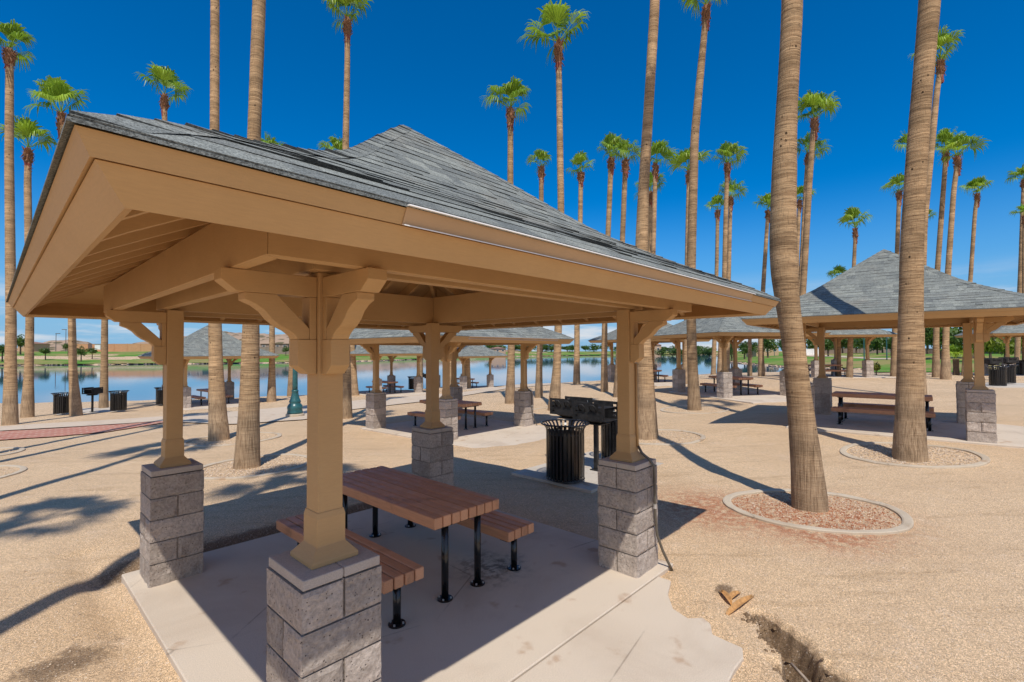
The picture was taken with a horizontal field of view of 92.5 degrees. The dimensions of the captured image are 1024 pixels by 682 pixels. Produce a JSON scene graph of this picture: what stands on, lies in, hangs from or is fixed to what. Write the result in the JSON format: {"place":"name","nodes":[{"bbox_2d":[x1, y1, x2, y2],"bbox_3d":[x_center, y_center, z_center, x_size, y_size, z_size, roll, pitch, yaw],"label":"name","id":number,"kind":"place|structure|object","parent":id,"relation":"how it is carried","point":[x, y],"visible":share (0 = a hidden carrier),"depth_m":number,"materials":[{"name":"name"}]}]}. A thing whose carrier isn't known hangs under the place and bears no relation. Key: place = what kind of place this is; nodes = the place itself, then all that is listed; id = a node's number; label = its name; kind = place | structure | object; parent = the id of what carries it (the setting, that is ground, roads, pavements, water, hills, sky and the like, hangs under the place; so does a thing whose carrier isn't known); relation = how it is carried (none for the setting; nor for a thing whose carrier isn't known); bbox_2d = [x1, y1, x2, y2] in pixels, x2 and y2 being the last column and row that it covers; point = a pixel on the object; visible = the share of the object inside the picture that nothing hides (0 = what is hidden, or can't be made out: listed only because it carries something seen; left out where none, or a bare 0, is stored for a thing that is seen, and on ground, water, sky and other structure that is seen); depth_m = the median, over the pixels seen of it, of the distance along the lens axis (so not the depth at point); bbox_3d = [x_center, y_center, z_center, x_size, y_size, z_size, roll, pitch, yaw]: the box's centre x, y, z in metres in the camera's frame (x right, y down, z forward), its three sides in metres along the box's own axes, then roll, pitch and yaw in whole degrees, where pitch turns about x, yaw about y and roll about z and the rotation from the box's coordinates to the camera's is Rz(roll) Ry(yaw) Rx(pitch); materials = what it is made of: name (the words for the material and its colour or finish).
{"place":"outdoors","nodes":[
{"label":"outdoors","id":0,"kind":"place"},
{"bbox_2d":[0,421,162,439],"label":"pavement","id":1,"kind":"structure","parent":0,"point":[13,434],"depth_m":16.00,"materials":[{"name":"red brick"}]},
{"bbox_2d":[57,407,124,414],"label":"pavement","id":2,"kind":"structure","parent":0,"point":[88,410],"depth_m":24.19,"materials":[{"name":"concrete"}]},
{"bbox_2d":[50,392,68,413],"bbox_3d":[-20.582,2.840,22.437,0.828,0.938,0.828,-1,-2,43],"label":"trash can","id":3,"kind":"object","parent":2,"relation":"on","point":[60,402],"visible":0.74,"depth_m":22.20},
{"bbox_2d":[82,387,102,411],"bbox_3d":[-20.109,2.803,23.445,0.539,1.170,0.640,0,-1,1],"label":"park grill","id":4,"kind":"object","parent":2,"relation":"on","point":[90,391],"visible":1,"depth_m":23.41,"materials":[{"name":"metal"}]},
{"bbox_2d":[107,390,129,410],"bbox_3d":[-18.815,2.849,23.429,0.828,0.938,0.828,-1,-2,43],"label":"trash can","id":5,"kind":"object","parent":2,"relation":"on","point":[118,401],"visible":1,"depth_m":23.19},
{"bbox_2d":[183,399,238,409],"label":"pavement","id":6,"kind":"structure","parent":0,"point":[204,405],"depth_m":27.14,"materials":[{"name":"concrete"}]},
{"bbox_2d":[138,325,279,407],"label":"picnic pavilion","id":7,"kind":"structure","parent":6,"relation":"on","point":[195,344],"depth_m":26.69,"materials":[{"name":"tile"}]},
{"bbox_2d":[17,331,519,351],"bbox_3d":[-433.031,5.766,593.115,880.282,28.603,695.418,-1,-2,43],"label":"hills","id":8,"kind":"structure","parent":0,"point":[279,338],"depth_m":484.47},
{"bbox_2d":[0,383,550,430],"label":"path","id":9,"kind":"structure","parent":0,"point":[272,414],"depth_m":19.25,"materials":[{"name":"concrete"}]},
{"bbox_2d":[0,351,717,364],"bbox_3d":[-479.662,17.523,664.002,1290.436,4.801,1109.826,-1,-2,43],"label":"lawn","id":10,"kind":"structure","parent":0,"point":[282,358],"depth_m":191.17,"materials":[{"name":"green plant"}]},
{"bbox_2d":[77,344,151,351],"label":"building","id":11,"kind":"structure","parent":10,"relation":"on","point":[126,347],"depth_m":234.88,"materials":[{"name":"paint"}]},
{"bbox_2d":[359,390,425,396],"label":"pavement","id":12,"kind":"structure","parent":0,"point":[403,393],"depth_m":32.94,"materials":[{"name":"concrete"}]},
{"bbox_2d":[350,345,423,392],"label":"picnic pavilion","id":13,"kind":"structure","parent":12,"relation":"on","point":[391,351],"depth_m":32.55,"materials":[{"name":"tile"}]},
{"bbox_2d":[121,508,672,681],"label":"pavement","id":14,"kind":"structure","parent":0,"point":[560,588],"depth_m":4.22,"materials":[{"name":"concrete"}]},
{"bbox_2d":[276,514,423,628],"bbox_3d":[-1.586,2.063,4.541,2.044,0.432,0.374,-1,-2,43],"label":"bench","id":15,"kind":"object","parent":14,"relation":"on","point":[399,571],"visible":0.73,"depth_m":4.02,"materials":[{"name":"brown wood"}]},
{"bbox_2d":[6,110,780,681],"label":"picnic pavilion","id":16,"kind":"structure","parent":14,"relation":"on","point":[314,256],"depth_m":2.61,"materials":[{"name":"wood"}]},
{"bbox_2d":[342,466,498,602],"bbox_3d":[-1.129,1.904,5.089,2.047,0.771,0.780,-1,-2,43],"label":"picnic table","id":17,"kind":"object","parent":14,"relation":"on","point":[431,504],"visible":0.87,"depth_m":4.67,"materials":[{"name":"brown wood"}]},
{"bbox_2d":[405,511,533,570],"bbox_3d":[-0.646,2.081,5.544,2.044,0.432,0.374,-1,-2,43],"label":"bench","id":18,"kind":"object","parent":14,"relation":"on","point":[504,527],"visible":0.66,"depth_m":4.93,"materials":[{"name":"wood"}]},
{"bbox_2d":[0,354,845,403],"bbox_3d":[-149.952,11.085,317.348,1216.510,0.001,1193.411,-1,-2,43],"label":"lake","id":19,"kind":"structure","parent":0,"point":[140,382],"depth_m":78.97,"materials":[{"name":"blue liquid"}]},
{"bbox_2d":[360,416,550,447],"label":"pavement","id":20,"kind":"structure","parent":0,"point":[497,433],"depth_m":14.05,"materials":[{"name":"concrete"}]},
{"bbox_2d":[419,399,481,429],"bbox_3d":[-1.944,2.262,15.347,2.047,0.771,0.780,-1,-2,41],"label":"picnic table","id":21,"kind":"object","parent":20,"relation":"on","point":[464,404],"visible":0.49,"depth_m":14.83,"materials":[{"name":"wood"}]},
{"bbox_2d":[345,327,573,439],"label":"picnic pavilion","id":22,"kind":"structure","parent":20,"relation":"on","point":[370,341],"depth_m":14.67,"materials":[{"name":"wood"}]},
{"bbox_2d":[457,408,492,425],"bbox_3d":[-1.480,2.440,15.821,2.044,0.432,0.374,-1,-2,41],"label":"bench","id":23,"kind":"object","parent":20,"relation":"on","point":[479,412],"visible":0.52,"depth_m":15.36,"materials":[{"name":"wood"}]},
{"bbox_2d":[439,386,495,389],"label":"pavement","id":24,"kind":"structure","parent":0,"point":[479,387],"depth_m":41.67,"materials":[{"name":"concrete"}]},
{"bbox_2d":[439,345,507,389],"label":"picnic pavilion","id":25,"kind":"structure","parent":24,"relation":"on","point":[465,353],"depth_m":40.50,"materials":[{"name":"beige paint"}]},
{"bbox_2d":[0,351,1023,681],"bbox_3d":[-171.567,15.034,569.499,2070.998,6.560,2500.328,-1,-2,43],"label":"ground","id":26,"kind":"structure","parent":0,"point":[744,447],"depth_m":6.13,"materials":[{"name":"sand"}]},
{"bbox_2d":[0,19,36,425],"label":"palm tree","id":27,"kind":"object","parent":26,"relation":"on","point":[14,32],"visible":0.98,"depth_m":18.70,"materials":[{"name":"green plant"}]},
{"bbox_2d":[0,114,56,417],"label":"palm tree","id":28,"kind":"object","parent":26,"relation":"on","point":[27,128],"visible":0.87,"depth_m":21.69,"materials":[{"name":"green plant"}]},
{"bbox_2d":[22,75,90,415],"bbox_3d":[-20.327,-4.088,21.887,2.475,15.550,2.370,-1,-2,43],"label":"palm tree","id":29,"kind":"object","parent":26,"relation":"on","point":[57,89],"visible":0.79,"depth_m":21.83,"materials":[{"name":"green plant"}]},
{"bbox_2d":[98,320,108,407],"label":"palm tree","id":30,"kind":"object","parent":26,"relation":"on","point":[104,399],"visible":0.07,"depth_m":25.35,"materials":[{"name":"brown plant"}]},
{"bbox_2d":[132,62,192,368],"bbox_3d":[-20.230,-6.040,28.291,2.839,19.982,2.817,-1,-2,43],"label":"palm tree","id":31,"kind":"object","parent":26,"relation":"on","point":[167,78],"visible":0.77,"depth_m":28.55,"materials":[{"name":"green plant"}]},
{"bbox_2d":[208,0,229,440],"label":"palm tree","id":32,"kind":"object","parent":26,"relation":"on","point":[218,426],"visible":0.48,"depth_m":13.43,"materials":[{"name":"brown plant"}]},
{"bbox_2d":[184,432,281,446],"bbox_3d":[-7.630,2.722,13.448,2.312,0.169,2.412,-1,-2,43],"label":"kerb ring","id":33,"kind":"object","parent":26,"relation":"on","point":[275,437],"visible":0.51,"depth_m":13.08,"materials":[{"name":"concrete"}]},
{"bbox_2d":[233,0,265,469],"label":"palm tree","id":34,"kind":"object","parent":26,"relation":"on","point":[247,450],"visible":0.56,"depth_m":9.75,"materials":[{"name":"brown plant"}]},
{"bbox_2d":[203,453,306,479],"bbox_3d":[-5.157,2.541,9.838,2.179,0.160,2.249,-1,-2,43],"label":"kerb ring","id":35,"kind":"object","parent":26,"relation":"on","point":[254,476],"visible":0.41,"depth_m":9.33,"materials":[{"name":"concrete"}]},
{"bbox_2d":[261,131,284,401],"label":"palm tree","id":36,"kind":"object","parent":26,"relation":"on","point":[271,392],"visible":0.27,"depth_m":28.77,"materials":[{"name":"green plant"}]},
{"bbox_2d":[287,338,292,396],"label":"palm tree","id":37,"kind":"object","parent":26,"relation":"on","point":[289,386],"visible":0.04,"depth_m":33.33,"materials":[{"name":"brown plant"}]},
{"bbox_2d":[285,369,303,416],"bbox_3d":[-8.470,0.722,19.143,0.680,4.860,0.680,-1,-2,43],"label":"street lamp","id":38,"kind":"object","parent":26,"relation":"on","point":[295,407],"visible":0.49,"depth_m":18.98,"materials":[{"name":"metal"}]},
{"bbox_2d":[317,134,358,395],"bbox_3d":[-11.646,-4.929,32.217,2.535,17.696,2.413,-1,-2,43],"label":"palm tree","id":39,"kind":"object","parent":26,"relation":"on","point":[336,143],"visible":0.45,"depth_m":31.95,"materials":[{"name":"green plant"}]},
{"bbox_2d":[323,0,373,418],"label":"palm tree","id":40,"kind":"object","parent":26,"relation":"on","point":[346,23],"visible":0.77,"depth_m":18.37,"materials":[{"name":"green plant"}]},
{"bbox_2d":[481,76,531,403],"bbox_3d":[-0.205,-4.437,22.651,2.399,15.263,2.695,0,-1,8],"label":"palm tree","id":41,"kind":"object","parent":26,"relation":"on","point":[514,89],"visible":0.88,"depth_m":22.27,"materials":[{"name":"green plant"}]},
{"bbox_2d":[526,149,550,397],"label":"palm tree","id":42,"kind":"object","parent":26,"relation":"on","point":[542,156],"visible":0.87,"depth_m":24.64,"materials":[{"name":"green plant"}]},
{"bbox_2d":[517,0,591,410],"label":"palm tree","id":43,"kind":"object","parent":26,"relation":"on","point":[558,14],"visible":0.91,"depth_m":19.08,"materials":[{"name":"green plant"}]},
{"bbox_2d":[565,151,595,384],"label":"palm tree","id":44,"kind":"object","parent":26,"relation":"on","point":[580,158],"visible":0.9,"depth_m":34.76,"materials":[{"name":"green plant"}]},
{"bbox_2d":[596,132,629,391],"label":"palm tree","id":45,"kind":"object","parent":26,"relation":"on","point":[610,141],"visible":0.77,"depth_m":26.28,"materials":[{"name":"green plant"}]},
{"bbox_2d":[612,136,640,396],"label":"palm tree","id":46,"kind":"object","parent":26,"relation":"on","point":[622,147],"visible":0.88,"depth_m":23.24,"materials":[{"name":"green plant"}]},
{"bbox_2d":[635,0,659,439],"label":"palm tree","id":47,"kind":"object","parent":26,"relation":"on","point":[647,423],"visible":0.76,"depth_m":12.12,"materials":[{"name":"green plant"}]},
{"bbox_2d":[634,171,667,252],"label":"palm tree","id":48,"kind":"object","parent":26,"relation":"on","point":[650,210],"visible":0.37,"depth_m":35.02,"materials":[{"name":"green plant"}]},
{"bbox_2d":[638,139,676,380],"bbox_3d":[9.843,-5.225,32.494,2.695,16.489,2.415,-1,-2,43],"label":"palm tree","id":49,"kind":"object","parent":26,"relation":"on","point":[661,148],"visible":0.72,"depth_m":32.36,"materials":[{"name":"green plant"}]},
{"bbox_2d":[639,429,705,445],"bbox_3d":[3.656,2.411,12.128,2.112,0.187,2.212,-1,-2,43],"label":"kerb ring","id":50,"kind":"object","parent":26,"relation":"on","point":[703,437],"visible":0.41,"depth_m":11.28,"materials":[{"name":"concrete"}]},
{"bbox_2d":[666,148,712,383],"bbox_3d":[10.495,-4.345,29.003,2.226,14.564,2.659,0,-1,-26],"label":"palm tree","id":51,"kind":"object","parent":26,"relation":"on","point":[681,158],"visible":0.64,"depth_m":29.11,"materials":[{"name":"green plant"}]},
{"bbox_2d":[660,405,729,413],"bbox_3d":[6.469,2.466,17.360,2.312,0.205,2.412,-1,-2,43],"label":"kerb ring","id":52,"kind":"object","parent":26,"relation":"on","point":[726,410],"visible":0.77,"depth_m":16.84,"materials":[{"name":"concrete"}]},
{"bbox_2d":[678,0,724,410],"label":"palm tree","id":53,"kind":"object","parent":26,"relation":"on","point":[694,400],"visible":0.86,"depth_m":17.40,"materials":[{"name":"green plant"}]},
{"bbox_2d":[704,194,723,374],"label":"palm tree","id":54,"kind":"object","parent":26,"relation":"on","point":[717,199],"visible":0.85,"depth_m":54.94,"materials":[{"name":"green plant"}]},
{"bbox_2d":[712,141,748,379],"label":"palm tree","id":55,"kind":"object","parent":26,"relation":"on","point":[726,149],"visible":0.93,"depth_m":32.11,"materials":[{"name":"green plant"}]},
{"bbox_2d":[717,177,747,370],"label":"palm tree","id":56,"kind":"object","parent":26,"relation":"on","point":[733,185],"visible":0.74,"depth_m":38.66,"materials":[{"name":"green plant"}]},
{"bbox_2d":[726,594,753,615],"bbox_3d":[1.973,2.275,4.238,0.474,0.040,0.066,1,-2,-39],"label":"dry palm sheath","id":57,"kind":"object","parent":26,"relation":"on","point":[735,605],"visible":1,"depth_m":4.23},
{"bbox_2d":[752,192,770,375],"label":"palm tree","id":58,"kind":"object","parent":26,"relation":"on","point":[766,198],"visible":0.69,"depth_m":34.84,"materials":[{"name":"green plant"}]},
{"bbox_2d":[741,612,831,681],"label":"soil clods","id":59,"kind":"object","parent":26,"relation":"on","point":[767,639],"visible":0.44,"depth_m":3.80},
{"bbox_2d":[769,0,828,512],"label":"palm tree","id":60,"kind":"object","parent":26,"relation":"on","point":[808,489],"visible":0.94,"depth_m":6.75,"materials":[{"name":"brown plant"}]},
{"bbox_2d":[797,185,816,272],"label":"palm tree","id":61,"kind":"object","parent":26,"relation":"on","point":[799,200],"visible":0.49,"depth_m":34.43,"materials":[{"name":"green plant"}]},
{"bbox_2d":[797,131,831,292],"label":"palm tree","id":62,"kind":"object","parent":26,"relation":"on","point":[806,141],"visible":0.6,"depth_m":30.48,"materials":[{"name":"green plant"}]},
{"bbox_2d":[723,488,913,534],"bbox_3d":[4.101,2.325,6.705,2.151,0.153,1.890,-1,-2,43],"label":"kerb ring","id":63,"kind":"object","parent":26,"relation":"on","point":[906,524],"visible":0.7,"depth_m":6.29,"materials":[{"name":"concrete"}]},
{"bbox_2d":[797,89,840,295],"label":"palm tree","id":64,"kind":"object","parent":26,"relation":"on","point":[816,102],"visible":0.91,"depth_m":28.58,"materials":[{"name":"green plant"}]},
{"bbox_2d":[826,264,846,375],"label":"palm tree","id":65,"kind":"object","parent":26,"relation":"on","point":[839,269],"visible":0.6,"depth_m":32.64,"materials":[{"name":"green plant"}]},
{"bbox_2d":[837,206,873,377],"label":"palm tree","id":66,"kind":"object","parent":26,"relation":"on","point":[851,213],"visible":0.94,"depth_m":31.14,"materials":[{"name":"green plant"}]},
{"bbox_2d":[879,173,903,375],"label":"palm tree","id":67,"kind":"object","parent":26,"relation":"on","point":[898,178],"visible":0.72,"depth_m":32.22,"materials":[{"name":"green plant"}]},
{"bbox_2d":[840,442,990,468],"bbox_3d":[7.582,2.195,9.312,2.179,0.231,2.071,-1,-2,43],"label":"kerb ring","id":68,"kind":"object","parent":26,"relation":"on","point":[985,460],"visible":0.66,"depth_m":8.90,"materials":[{"name":"concrete"}]},
{"bbox_2d":[892,0,940,462],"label":"palm tree","id":69,"kind":"object","parent":26,"relation":"on","point":[909,444],"visible":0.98,"depth_m":9.05,"materials":[{"name":"brown plant"}]},
{"bbox_2d":[907,25,965,394],"bbox_3d":[17.120,-4.925,19.599,1.807,14.972,1.908,-1,-2,43],"label":"palm tree","id":70,"kind":"object","parent":26,"relation":"on","point":[945,37],"visible":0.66,"depth_m":19.46,"materials":[{"name":"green plant"}]},
{"bbox_2d":[932,127,964,377],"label":"palm tree","id":71,"kind":"object","parent":26,"relation":"on","point":[945,135],"visible":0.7,"depth_m":30.39,"materials":[{"name":"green plant"}]},
{"bbox_2d":[940,344,973,374],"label":"tree","id":72,"kind":"object","parent":26,"relation":"on","point":[956,350],"visible":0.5,"depth_m":31.87,"materials":[{"name":"green plant"}]},
{"bbox_2d":[935,133,990,379],"bbox_3d":[26.247,-4.813,28.793,2.512,14.808,2.528,0,-1,-15],"label":"palm tree","id":73,"kind":"object","parent":26,"relation":"on","point":[955,143],"visible":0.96,"depth_m":28.69,"materials":[{"name":"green plant"}]},
{"bbox_2d":[959,175,994,375],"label":"palm tree","id":74,"kind":"object","parent":26,"relation":"on","point":[980,181],"visible":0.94,"depth_m":31.51,"materials":[{"name":"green plant"}]},
{"bbox_2d":[1004,163,1023,364],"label":"palm tree","id":75,"kind":"object","parent":26,"relation":"on","point":[1017,348],"visible":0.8,"depth_m":37.22,"materials":[{"name":"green plant"}]},
{"bbox_2d":[1008,203,1023,359],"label":"palm tree","id":76,"kind":"object","parent":26,"relation":"on","point":[1021,207],"visible":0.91,"depth_m":32.88,"materials":[{"name":"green plant"}]},
{"bbox_2d":[0,407,1023,680],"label":"gravel","id":77,"kind":"structure","parent":0,"point":[686,435],"depth_m":7.23,"materials":[{"name":"gravel"}]},
{"bbox_2d":[0,0,1023,350],"label":"sky","id":78,"kind":"structure","parent":0,"point":[426,67],"materials":[{"name":"blue"}]},
{"bbox_2d":[511,451,663,492],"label":"pavement","id":79,"kind":"structure","parent":0,"point":[589,484],"depth_m":8.54,"materials":[{"name":"concrete"}]},
{"bbox_2d":[541,419,589,482],"bbox_3d":[0.893,1.833,8.218,0.828,0.938,0.828,-1,-2,43],"label":"trash can","id":80,"kind":"object","parent":79,"relation":"on","point":[565,460],"visible":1,"depth_m":7.97,"materials":[{"name":"metal"}]},
{"bbox_2d":[550,396,592,429],"bbox_3d":[1.153,1.749,9.698,0.678,1.240,0.571,-1,-2,43],"label":"park grill","id":81,"kind":"object","parent":79,"relation":"on","point":[563,408],"visible":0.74,"depth_m":9.63,"materials":[{"name":"metal"}]},
{"bbox_2d":[573,399,617,470],"bbox_3d":[1.511,1.727,8.911,0.678,1.240,0.571,-1,-2,43],"label":"park grill","id":82,"kind":"object","parent":79,"relation":"on","point":[596,414],"visible":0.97,"depth_m":8.89,"materials":[{"name":"metal"}]},
{"bbox_2d":[601,409,638,457],"bbox_3d":[2.077,1.838,9.658,0.828,0.938,0.828,-1,-1,26],"label":"trash can","id":83,"kind":"object","parent":79,"relation":"on","point":[609,432],"visible":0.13,"depth_m":9.44,"materials":[{"name":"metal"}]},
{"bbox_2d":[514,577,743,681],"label":"pavement","id":84,"kind":"structure","parent":0,"point":[648,633],"depth_m":3.56,"materials":[{"name":"concrete"}]},
{"bbox_2d":[608,380,687,386],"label":"pavement","id":85,"kind":"structure","parent":0,"point":[662,383],"depth_m":29.68,"materials":[{"name":"concrete"}]},
{"bbox_2d":[588,322,710,380],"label":"picnic pavilion","id":86,"kind":"structure","parent":85,"relation":"on","point":[611,337],"depth_m":32.42,"materials":[{"name":"wood"}]},
{"bbox_2d":[669,390,785,403],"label":"pavement","id":87,"kind":"structure","parent":0,"point":[754,398],"depth_m":20.85,"materials":[{"name":"concrete"}]},
{"bbox_2d":[651,316,830,397],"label":"picnic pavilion","id":88,"kind":"structure","parent":87,"relation":"on","point":[731,330],"depth_m":20.69,"materials":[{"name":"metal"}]},
{"bbox_2d":[809,375,895,377],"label":"pavement","id":89,"kind":"structure","parent":0,"point":[842,376],"depth_m":31.40,"materials":[{"name":"concrete"}]},
{"bbox_2d":[767,329,896,377],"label":"picnic pavilion","id":90,"kind":"structure","parent":89,"relation":"on","point":[869,335],"depth_m":30.99,"materials":[{"name":"beige paint"}]},
{"bbox_2d":[716,351,1021,371],"bbox_3d":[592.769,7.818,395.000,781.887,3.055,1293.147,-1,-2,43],"label":"lawn","id":91,"kind":"structure","parent":0,"point":[857,362],"depth_m":108.84,"materials":[{"name":"green plant"}]},
{"bbox_2d":[763,339,779,357],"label":"tree","id":92,"kind":"object","parent":91,"relation":"on","point":[770,344],"visible":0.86,"depth_m":168.84,"materials":[{"name":"green plant"}]},
{"bbox_2d":[864,337,885,354],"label":"tree","id":93,"kind":"object","parent":91,"relation":"on","point":[877,344],"visible":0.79,"depth_m":138.55,"materials":[{"name":"green plant"}]},
{"bbox_2d":[925,327,959,358],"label":"tree","id":94,"kind":"object","parent":91,"relation":"on","point":[929,335],"visible":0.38,"depth_m":93.84,"materials":[{"name":"green plant"}]},
{"bbox_2d":[973,337,1004,357],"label":"tree","id":95,"kind":"object","parent":91,"relation":"on","point":[990,344],"visible":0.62,"depth_m":74.30,"materials":[{"name":"green plant"}]},
{"bbox_2d":[786,413,1023,448],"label":"pavement","id":96,"kind":"structure","parent":0,"point":[1010,436],"depth_m":11.77,"materials":[{"name":"concrete"}]},
{"bbox_2d":[832,391,932,427],"bbox_3d":[9.537,1.753,12.673,2.047,0.771,0.780,-1,-2,40],"label":"picnic table","id":97,"kind":"object","parent":96,"relation":"on","point":[839,395],"visible":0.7,"depth_m":12.63,"materials":[{"name":"wood"}]},
{"bbox_2d":[741,249,1023,442],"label":"picnic pavilion","id":98,"kind":"structure","parent":96,"relation":"on","point":[864,294],"depth_m":11.13,"materials":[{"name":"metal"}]},
{"bbox_2d":[831,406,935,430],"bbox_3d":[9.115,1.912,12.098,2.044,0.432,0.374,-1,-2,40],"label":"bench","id":99,"kind":"object","parent":96,"relation":"on","point":[928,415],"visible":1,"depth_m":12.13,"materials":[{"name":"wood"}]},
{"bbox_2d":[838,402,933,418],"bbox_3d":[9.991,1.931,13.157,2.044,0.432,0.374,-1,-2,40],"label":"bench","id":100,"kind":"object","parent":96,"relation":"on","point":[873,406],"visible":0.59,"depth_m":13.26,"materials":[{"name":"wood"}]},
{"bbox_2d":[985,382,1023,387],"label":"pavement","id":101,"kind":"structure","parent":0,"point":[1013,385],"depth_m":23.38,"materials":[{"name":"concrete"}]},
{"bbox_2d":[986,366,1008,385],"bbox_3d":[23.663,1.693,23.875,0.828,0.938,0.828,-1,-2,43],"label":"trash can","id":102,"kind":"object","parent":101,"relation":"on","point":[997,376],"visible":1,"depth_m":23.65,"materials":[{"name":"metal"}]},
{"bbox_2d":[996,364,1016,382],"bbox_3d":[25.480,1.680,25.210,0.828,0.938,0.828,-1,-2,43],"label":"trash can","id":103,"kind":"object","parent":101,"relation":"on","point":[1011,373],"visible":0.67,"depth_m":24.95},
{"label":"pavement","id":104,"kind":"structure","parent":0,"visible":0},
{"bbox_2d":[954,324,1023,373],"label":"picnic pavilion","id":105,"kind":"structure","parent":104,"relation":"on","point":[1007,333],"depth_m":30.84,"materials":[{"name":"beige paint"}]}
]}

